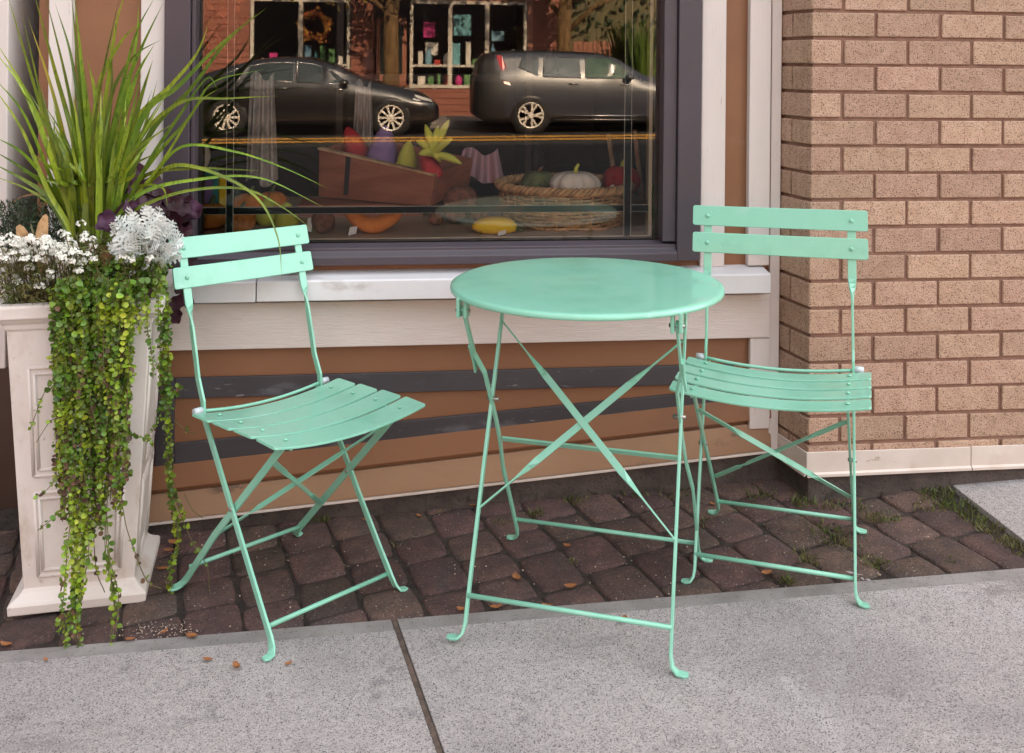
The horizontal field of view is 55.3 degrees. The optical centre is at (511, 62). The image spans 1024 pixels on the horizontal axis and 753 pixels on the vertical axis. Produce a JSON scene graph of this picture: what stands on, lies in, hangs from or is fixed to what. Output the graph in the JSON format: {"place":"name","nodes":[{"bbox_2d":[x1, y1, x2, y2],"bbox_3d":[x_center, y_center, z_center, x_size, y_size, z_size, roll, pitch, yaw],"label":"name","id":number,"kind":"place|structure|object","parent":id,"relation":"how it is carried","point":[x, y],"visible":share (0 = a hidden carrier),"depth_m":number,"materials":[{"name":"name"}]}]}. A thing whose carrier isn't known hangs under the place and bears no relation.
{"place":"outdoors","nodes":[
{"label":"outdoors","id":0,"kind":"place"},
{"bbox_2d":[0,568,1023,752],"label":"sidewalk","id":1,"kind":"structure","parent":0,"point":[928,664],"depth_m":1.91,"materials":[{"name":"concrete"}]},
{"bbox_2d":[186,633,197,636],"bbox_3d":[-0.690,1.231,2.102,0.027,0.003,0.016,1,0,-6],"label":"fallen leaf","id":2,"kind":"object","parent":1,"relation":"on","point":[191,634],"visible":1,"depth_m":2.10,"materials":[{"name":"orange plant"}]},
{"bbox_2d":[233,661,239,667],"bbox_3d":[-0.561,1.226,1.989,0.016,0.005,0.025,1,0,-6],"label":"fallen leaf","id":3,"kind":"object","parent":1,"relation":"on","point":[236,664],"visible":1,"depth_m":1.99,"materials":[{"name":"orange plant"}]},
{"bbox_2d":[392,620,443,752],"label":"sidewalk joint","id":4,"kind":"object","parent":1,"relation":"on","point":[427,716],"visible":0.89,"depth_m":1.90,"materials":[{"name":"grey concrete"}]},
{"bbox_2d":[0,479,1023,650],"bbox_3d":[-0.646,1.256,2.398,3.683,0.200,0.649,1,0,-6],"label":"paver apron","id":5,"kind":"object","parent":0,"point":[320,570],"visible":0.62,"depth_m":2.38,"materials":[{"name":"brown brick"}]},
{"bbox_2d":[0,641,11,645],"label":"fallen leaf","id":6,"kind":"object","parent":5,"relation":"on","point":[4,643],"visible":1,"depth_m":2.10,"materials":[{"name":"orange plant"}]},
{"bbox_2d":[0,269,173,616],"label":"planter","id":7,"kind":"object","parent":5,"relation":"on","point":[25,327],"visible":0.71,"depth_m":2.23,"materials":[{"name":"white wood"}]},
{"bbox_2d":[0,195,84,251],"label":"dark feathery plant","id":8,"kind":"object","parent":7,"relation":"in","point":[27,218],"visible":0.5,"depth_m":2.37,"materials":[{"name":"grey plant"}]},
{"bbox_2d":[0,219,159,303],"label":"alyssum","id":9,"kind":"object","parent":7,"relation":"on","point":[62,259],"visible":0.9,"depth_m":2.20,"materials":[{"name":"white plant"}]},
{"bbox_2d":[16,214,47,245],"bbox_3d":[-1.109,0.387,2.255,0.067,0.072,0.022,1,0,-6],"label":"butterfly ornament","id":10,"kind":"object","parent":9,"relation":"in","point":[41,230],"visible":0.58,"depth_m":2.26,"materials":[{"name":"orange"}]},
{"bbox_2d":[28,251,209,648],"bbox_3d":[-0.882,0.858,2.211,0.368,0.852,0.261,1,0,-6],"label":"trailing vine","id":11,"kind":"object","parent":7,"relation":"in","point":[92,329],"visible":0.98,"depth_m":2.15,"materials":[{"name":"green plant"}]},
{"bbox_2d":[107,205,183,272],"bbox_3d":[-0.839,0.405,2.231,0.177,0.170,0.124,1,0,26],"label":"dusty miller","id":12,"kind":"object","parent":7,"relation":"in","point":[162,229],"visible":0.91,"depth_m":2.22,"materials":[{"name":"white plant"}]},
{"bbox_2d":[95,163,203,323],"bbox_3d":[-0.880,0.453,2.384,0.248,0.410,0.206,1,0,-21],"label":"plum foliage","id":13,"kind":"object","parent":7,"relation":"in","point":[181,210],"visible":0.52,"depth_m":2.41,"materials":[{"name":"purple plant"}]},
{"bbox_2d":[0,0,322,274],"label":"spike plant","id":14,"kind":"object","parent":7,"relation":"in","point":[93,168],"visible":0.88,"depth_m":2.33,"materials":[{"name":"green plant"}]},
{"bbox_2d":[168,538,181,543],"bbox_3d":[-0.872,1.238,2.527,0.036,0.010,0.022,1,0,-6],"label":"fallen leaf","id":15,"kind":"object","parent":5,"relation":"on","point":[172,541],"visible":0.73,"depth_m":2.53,"materials":[{"name":"orange plant"}]},
{"bbox_2d":[168,225,424,661],"bbox_3d":[-0.521,0.840,2.296,0.500,0.824,0.407,1,-1,44],"label":"folding chair","id":16,"kind":"object","parent":5,"relation":"on","point":[320,413],"visible":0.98,"depth_m":2.30,"materials":[{"name":"green paint"}]},
{"bbox_2d":[0,0,782,533],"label":"shop building","id":17,"kind":"structure","parent":5,"relation":"on","point":[698,106],"depth_m":2.72,"materials":[{"name":"brown paint"}]},
{"bbox_2d":[205,143,210,166],"bbox_3d":[-0.955,0.361,2.994,0.060,0.245,0.058,1,0,-6],"label":"white ornament","id":18,"kind":"object","parent":17,"relation":"on","point":[207,155],"visible":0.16,"depth_m":2.98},
{"bbox_2d":[204,170,218,228],"bbox_3d":[-0.915,0.399,2.867,0.105,0.170,0.020,1,0,-6],"label":"teal picture frame","id":19,"kind":"object","parent":17,"relation":"on","point":[209,193],"visible":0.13,"depth_m":2.87,"materials":[{"name":"teal paint"}]},
{"bbox_2d":[204,195,225,228],"bbox_3d":[-0.875,0.431,2.842,0.098,0.097,0.090,1,0,-6],"label":"plush pumpkin","id":20,"kind":"object","parent":17,"relation":"on","point":[214,221],"visible":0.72,"depth_m":2.81,"materials":[{"name":"orange fabric"}]},
{"bbox_2d":[219,178,225,225],"bbox_3d":[-0.870,0.410,2.918,0.050,0.150,0.010,1,0,-6],"label":"yellow card","id":21,"kind":"object","parent":17,"relation":"on","point":[222,194],"visible":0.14,"depth_m":2.91,"materials":[{"name":"orange"}]},
{"bbox_2d":[206,0,249,59],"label":"autumn garland","id":22,"kind":"object","parent":17,"relation":"hanging from","point":[215,15],"visible":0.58,"depth_m":2.81,"materials":[{"name":"orange plant"}]},
{"bbox_2d":[233,202,255,231],"bbox_3d":[-0.772,0.438,2.783,0.082,0.087,0.076,1,0,-6],"label":"plush pumpkin","id":23,"kind":"object","parent":17,"relation":"on","point":[244,222],"visible":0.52,"depth_m":2.75,"materials":[{"name":"orange fabric"}]},
{"bbox_2d":[233,185,264,221],"bbox_3d":[-0.790,0.424,2.952,0.117,0.110,0.108,1,0,-6],"label":"plush pumpkin","id":24,"kind":"object","parent":17,"relation":"on","point":[249,199],"visible":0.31,"depth_m":2.92,"materials":[{"name":"orange fabric"}]},
{"bbox_2d":[246,71,277,186],"bbox_3d":[-0.790,0.209,3.082,0.100,0.368,0.044,1,0,-6],"label":"hanging cloth","id":25,"kind":"object","parent":17,"relation":"hanging from","point":[262,141],"visible":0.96,"depth_m":3.08,"materials":[{"name":"grey fabric"}]},
{"bbox_2d":[255,192,276,225],"bbox_3d":[-0.729,0.436,2.918,0.072,0.101,0.072,1,0,-6],"label":"plush pear","id":26,"kind":"object","parent":17,"relation":"on","point":[262,219],"visible":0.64,"depth_m":2.89,"materials":[{"name":"green fabric"}]},
{"bbox_2d":[261,184,286,206],"bbox_3d":[-0.766,0.432,3.115,0.098,0.097,0.090,1,0,-6],"label":"plush pumpkin","id":27,"kind":"object","parent":17,"relation":"on","point":[279,198],"visible":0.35,"depth_m":3.10,"materials":[{"name":"orange fabric"}]},
{"bbox_2d":[274,197,298,227],"bbox_3d":[-0.652,0.437,2.826,0.072,0.101,0.072,1,0,-6],"label":"plush pear","id":28,"kind":"object","parent":17,"relation":"on","point":[282,220],"visible":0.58,"depth_m":2.80,"materials":[{"name":"green fabric"}]},
{"bbox_2d":[307,214,334,233],"bbox_3d":[-0.542,0.454,2.798,0.070,0.070,0.070,1,0,15],"label":"plush potato","id":29,"kind":"object","parent":17,"relation":"on","point":[322,223],"visible":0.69,"depth_m":2.77,"materials":[{"name":"brown fabric"}]},
{"bbox_2d":[298,198,422,216],"bbox_3d":[-0.489,0.470,3.186,0.394,0.038,0.160,1,0,-6],"label":"crate riser","id":30,"kind":"object","parent":17,"relation":"on","point":[304,202],"visible":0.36,"depth_m":3.12,"materials":[{"name":"red wood"}]},
{"bbox_2d":[318,137,472,205],"bbox_3d":[-0.389,0.352,3.260,0.449,0.194,0.260,1,0,26],"label":"wooden crate","id":31,"kind":"object","parent":30,"relation":"on","point":[343,174],"visible":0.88,"depth_m":3.16,"materials":[{"name":"red wood"}]},
{"bbox_2d":[343,126,367,156],"bbox_3d":[-0.538,0.273,3.321,0.080,0.120,0.080,-22,2,-6],"label":"plush chilli","id":32,"kind":"object","parent":31,"relation":"in","point":[354,142],"visible":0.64,"depth_m":3.30,"materials":[{"name":"red fabric"}]},
{"bbox_2d":[367,126,396,162],"bbox_3d":[-0.430,0.294,3.253,0.110,0.170,0.110,6,-1,-6],"label":"plush aubergine","id":33,"kind":"object","parent":31,"relation":"in","point":[383,147],"visible":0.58,"depth_m":3.22,"materials":[{"name":"purple fabric"}]},
{"bbox_2d":[396,141,416,167],"bbox_3d":[-0.343,0.310,3.202,0.070,0.110,0.070,6,-1,-6],"label":"plush pear","id":34,"kind":"object","parent":31,"relation":"in","point":[407,155],"visible":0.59,"depth_m":3.18,"materials":[{"name":"yellow fabric"}]},
{"bbox_2d":[416,119,461,178],"bbox_3d":[-0.235,0.269,3.057,0.155,0.176,0.137,-28,3,-6],"label":"plush radish","id":35,"kind":"object","parent":31,"relation":"in","point":[434,144],"visible":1,"depth_m":3.03,"materials":[{"name":"red"}]},
{"bbox_2d":[353,79,372,148],"bbox_3d":[-0.520,0.179,3.414,0.073,0.250,0.044,1,0,-6],"label":"hanging cloth","id":36,"kind":"object","parent":17,"relation":"hanging from","point":[363,123],"visible":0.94,"depth_m":3.41,"materials":[{"name":"grey fabric"}]},
{"bbox_2d":[345,213,401,235],"bbox_3d":[-0.397,0.450,2.794,0.163,0.076,0.059,1,0,-17],"label":"plush crescent","id":37,"kind":"object","parent":17,"relation":"on","point":[373,225],"visible":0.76,"depth_m":2.77,"materials":[{"name":"orange fabric"}]},
{"bbox_2d":[162,0,701,266],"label":"window","id":38,"kind":"structure","parent":17,"relation":"in","point":[674,35],"depth_m":2.72,"materials":[{"name":"paint"}]},
{"bbox_2d":[428,213,442,224],"bbox_3d":[-0.231,0.469,2.943,0.047,0.037,0.048,1,0,-6],"label":"plush lump","id":39,"kind":"object","parent":17,"relation":"on","point":[435,218],"visible":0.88,"depth_m":2.93,"materials":[{"name":"brown fabric"}]},
{"bbox_2d":[444,204,465,222],"bbox_3d":[-0.174,0.460,2.979,0.068,0.053,0.069,1,0,-6],"label":"plush lump","id":40,"kind":"object","parent":17,"relation":"on","point":[455,217],"visible":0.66,"depth_m":2.95,"materials":[{"name":"beige fabric"}]},
{"bbox_2d":[443,185,477,214],"bbox_3d":[-0.165,0.439,3.121,0.113,0.089,0.115,1,0,-6],"label":"plush lump","id":41,"kind":"object","parent":17,"relation":"on","point":[463,195],"visible":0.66,"depth_m":3.08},
{"bbox_2d":[469,213,487,220],"bbox_3d":[-0.103,0.465,3.027,0.058,0.046,0.060,1,0,-6],"label":"plush lump","id":42,"kind":"object","parent":17,"relation":"on","point":[475,216],"visible":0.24,"depth_m":3.00,"materials":[{"name":"beige fabric"}]},
{"bbox_2d":[461,147,502,182],"bbox_3d":[-0.113,0.357,3.409,0.172,0.129,0.044,1,0,-6],"label":"folded cloth","id":43,"kind":"object","parent":17,"relation":"on","point":[486,168],"visible":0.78,"depth_m":3.41,"materials":[{"name":"pink fabric"}]},
{"bbox_2d":[336,0,639,184],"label":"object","id":44,"kind":"object","parent":17,"relation":"in","point":[523,77],"visible":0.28,"depth_m":4.45,"materials":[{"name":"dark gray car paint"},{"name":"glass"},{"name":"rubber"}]},
{"bbox_2d":[360,47,375,72],"bbox_3d":[-0.664,-0.014,4.504,0.076,0.120,0.074,1,0,-6],"label":"shelf jar","id":45,"kind":"object","parent":44,"relation":"on","point":[367,60],"visible":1,"depth_m":4.48,"materials":[{"name":"brown glass"}]},
{"bbox_2d":[443,48,458,73],"bbox_3d":[-0.283,-0.011,4.546,0.076,0.120,0.074,1,0,-6],"label":"shelf jar","id":46,"kind":"object","parent":44,"relation":"on","point":[451,62],"visible":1,"depth_m":4.52,"materials":[{"name":"glass"}]},
{"bbox_2d":[531,144,543,170],"bbox_3d":[0.115,0.443,4.591,0.076,0.120,0.074,1,0,-6],"label":"shelf jar","id":47,"kind":"object","parent":44,"relation":"on","point":[537,157],"visible":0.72,"depth_m":4.56,"materials":[{"name":"grey glass"}]},
{"bbox_2d":[543,49,557,74],"bbox_3d":[0.181,-0.006,4.598,0.076,0.120,0.074,1,0,-6],"label":"shelf jar","id":48,"kind":"object","parent":44,"relation":"on","point":[550,61],"visible":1,"depth_m":4.57,"materials":[{"name":"grey glass"}]},
{"bbox_2d":[614,144,623,165],"bbox_3d":[0.522,0.447,4.636,0.076,0.120,0.074,1,0,-6],"label":"shelf jar","id":49,"kind":"object","parent":44,"relation":"on","point":[619,156],"visible":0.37,"depth_m":4.61,"materials":[{"name":"glass"}]},
{"bbox_2d":[621,54,633,74],"bbox_3d":[0.555,-0.003,4.639,0.076,0.120,0.074,1,0,-6],"label":"shelf jar","id":50,"kind":"object","parent":44,"relation":"on","point":[623,66],"visible":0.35,"depth_m":4.62,"materials":[{"name":"grey glass"}]},
{"bbox_2d":[472,216,523,235],"bbox_3d":[-0.040,0.466,2.805,0.149,0.052,0.054,1,0,4],"label":"plush squash","id":51,"kind":"object","parent":17,"relation":"on","point":[500,225],"visible":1,"depth_m":2.79,"materials":[{"name":"yellow fabric"}]},
{"bbox_2d":[494,172,633,231],"bbox_3d":[0.162,0.429,3.052,0.438,0.132,0.436,1,0,-6],"label":"wicker basket","id":52,"kind":"object","parent":17,"relation":"on","point":[511,192],"visible":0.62,"depth_m":2.88,"materials":[{"name":"brown wicker"}]},
{"bbox_2d":[521,166,553,187],"bbox_3d":[0.085,0.372,3.088,0.112,0.096,0.101,1,0,-6],"label":"plush gourd","id":53,"kind":"object","parent":52,"relation":"on","point":[539,177],"visible":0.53,"depth_m":3.05,"materials":[{"name":"green fabric"}]},
{"bbox_2d":[549,163,600,188],"bbox_3d":[0.193,0.358,2.990,0.156,0.104,0.144,1,0,-6],"label":"plush pumpkin","id":54,"kind":"object","parent":52,"relation":"on","point":[574,178],"visible":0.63,"depth_m":2.94,"materials":[{"name":"white fabric"}]},
{"bbox_2d":[602,159,640,193],"bbox_3d":[0.352,0.364,3.138,0.120,0.116,0.108,1,0,-6],"label":"plush pumpkin","id":55,"kind":"object","parent":52,"relation":"in","point":[612,175],"visible":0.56,"depth_m":3.10,"materials":[{"name":"red fabric"}]},
{"bbox_2d":[606,134,615,166],"bbox_3d":[0.373,0.391,3.563,0.063,0.268,0.024,1,0,-6],"label":"wooden stick","id":56,"kind":"object","parent":55,"relation":"in","point":[610,152],"visible":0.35,"depth_m":3.55,"materials":[{"name":"brown wood"}]},
{"bbox_2d":[633,130,644,198],"bbox_3d":[0.466,0.385,3.573,0.052,0.282,0.024,1,0,-6],"label":"wooden stick","id":57,"kind":"object","parent":17,"relation":"on","point":[641,194],"visible":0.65,"depth_m":3.56,"materials":[{"name":"brown wood"}]},
{"bbox_2d":[82,496,933,639],"bbox_3d":[0.072,1.210,2.418,2.072,0.096,0.510,1,0,-6],"label":"grit","id":58,"kind":"object","parent":5,"relation":"on","point":[140,627],"visible":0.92,"depth_m":2.26,"materials":[{"name":"beige gravel"}]},
{"bbox_2d":[512,571,520,579],"bbox_3d":[0.011,1.208,2.297,0.020,0.009,0.034,1,0,-6],"label":"fallen leaf","id":59,"kind":"object","parent":5,"relation":"on","point":[516,575],"visible":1,"depth_m":2.30,"materials":[{"name":"orange plant"}]},
{"bbox_2d":[564,583,576,587],"bbox_3d":[0.135,1.206,2.254,0.028,0.006,0.018,1,0,20],"label":"fallen leaf","id":60,"kind":"object","parent":5,"relation":"on","point":[570,585],"visible":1,"depth_m":2.26,"materials":[{"name":"orange plant"}]},
{"bbox_2d":[446,257,724,678],"bbox_3d":[0.167,0.851,2.196,0.612,0.717,0.612,0,-1,16],"label":"bistro table","id":61,"kind":"object","parent":5,"relation":"on","point":[586,289],"visible":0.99,"depth_m":2.14,"materials":[{"name":"green paint"}]},
{"bbox_2d":[214,484,1023,594],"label":"joint grass","id":62,"kind":"structure","parent":5,"relation":"on","point":[803,556],"depth_m":2.55,"materials":[{"name":"green plant"}]},
{"bbox_2d":[761,570,771,573],"bbox_3d":[0.595,1.190,2.282,0.028,0.006,0.017,1,0,-6],"label":"fallen leaf","id":63,"kind":"object","parent":5,"relation":"on","point":[766,571],"visible":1,"depth_m":2.28,"materials":[{"name":"orange plant"}]},
{"bbox_2d":[669,205,871,608],"bbox_3d":[0.632,0.783,2.343,0.434,0.829,0.420,-1,0,20],"label":"folding chair","id":64,"kind":"object","parent":5,"relation":"on","point":[821,390],"visible":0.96,"depth_m":2.37,"materials":[{"name":"green paint"}]},
{"bbox_2d":[847,571,876,581],"bbox_3d":[0.806,1.182,2.247,0.072,0.008,0.026,1,0,30],"label":"litter scrap","id":65,"kind":"object","parent":5,"relation":"on","point":[861,577],"visible":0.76,"depth_m":2.24,"materials":[{"name":"grey paper"}]},
{"bbox_2d":[777,0,1023,500],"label":"brick wall","id":66,"kind":"structure","parent":5,"relation":"on","point":[902,123],"depth_m":2.68,"materials":[{"name":"brick"}]},
{"bbox_2d":[953,479,1023,545],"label":"concrete slab","id":67,"kind":"structure","parent":0,"point":[1002,502],"depth_m":2.60,"materials":[{"name":"grey concrete"}]}
]}

